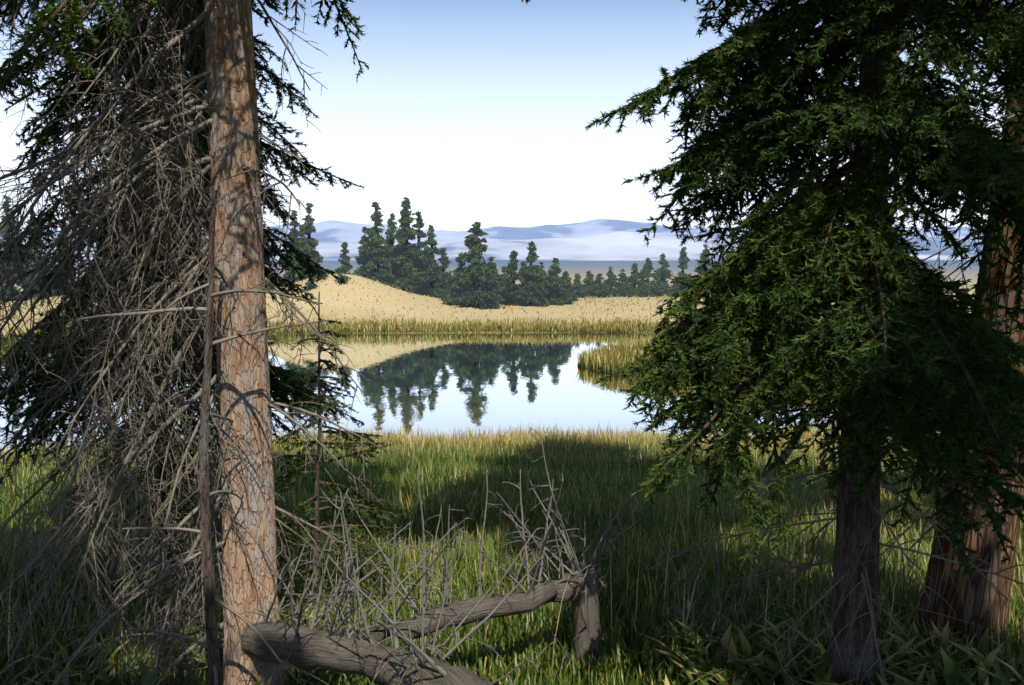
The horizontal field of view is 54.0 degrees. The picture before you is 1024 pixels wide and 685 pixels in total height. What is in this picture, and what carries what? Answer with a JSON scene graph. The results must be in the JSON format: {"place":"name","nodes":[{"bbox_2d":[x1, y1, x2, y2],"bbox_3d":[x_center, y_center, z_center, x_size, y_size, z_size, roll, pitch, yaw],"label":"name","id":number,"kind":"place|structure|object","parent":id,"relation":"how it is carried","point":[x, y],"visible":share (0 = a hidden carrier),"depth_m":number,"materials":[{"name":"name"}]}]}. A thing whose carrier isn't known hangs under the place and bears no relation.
{"place":"outdoors","nodes":[
{"label":"outdoors","id":0,"kind":"place"},
{"bbox_2d":[0,333,893,454],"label":"pond water","id":1,"kind":"structure","parent":0,"point":[442,381],"depth_m":42.21,"materials":[{"name":"liquid"}]},
{"bbox_2d":[0,195,908,309],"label":"conifer","id":2,"kind":"object","parent":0,"point":[461,281],"depth_m":93.23,"materials":[{"name":"green plant"}]},
{"bbox_2d":[0,219,982,684],"bbox_3d":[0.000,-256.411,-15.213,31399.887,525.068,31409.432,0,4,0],"label":"ground","id":3,"kind":"structure","parent":0,"point":[598,245],"depth_m":227.69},
{"bbox_2d":[203,0,283,684],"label":"pine trunk","id":4,"kind":"object","parent":3,"relation":"on","point":[230,58],"visible":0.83,"depth_m":4.93,"materials":[{"name":"brown plant"}]},
{"bbox_2d":[0,0,1023,684],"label":"bare branches","id":5,"kind":"object","parent":4,"relation":"attached to","point":[82,148],"visible":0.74,"depth_m":4.86,"materials":[{"name":"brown wood"}]},
{"bbox_2d":[241,541,603,684],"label":"fallen logs","id":6,"kind":"object","parent":3,"relation":"on","point":[317,648],"visible":0.69,"depth_m":4.89,"materials":[{"name":"brown wood"}]},
{"bbox_2d":[123,0,890,684],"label":"tree trunks","id":7,"kind":"object","parent":3,"relation":"on","point":[855,522],"visible":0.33,"depth_m":4.72,"materials":[{"name":"brown plant"}]},
{"bbox_2d":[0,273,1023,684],"bbox_3d":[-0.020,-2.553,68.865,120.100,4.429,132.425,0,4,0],"label":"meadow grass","id":8,"kind":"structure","parent":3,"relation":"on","point":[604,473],"depth_m":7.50,"materials":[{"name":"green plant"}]},
{"bbox_2d":[238,427,801,684],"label":"dead branches","id":9,"kind":"object","parent":3,"relation":"on","point":[351,611],"visible":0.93,"depth_m":5.08,"materials":[{"name":"grey wood"}]},
{"bbox_2d":[915,76,1023,645],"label":"trunks","id":10,"kind":"object","parent":3,"relation":"on","point":[979,613],"visible":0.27,"depth_m":5.54,"materials":[{"name":"brown plant"}]},
{"bbox_2d":[0,0,1023,623],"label":"foliage","id":11,"kind":"object","parent":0,"point":[804,172],"depth_m":4.35,"materials":[{"name":"green plant"}]},
{"bbox_2d":[0,0,1023,231],"label":"sky","id":12,"kind":"structure","parent":0,"point":[466,111],"materials":[{"name":"white"}]}
]}

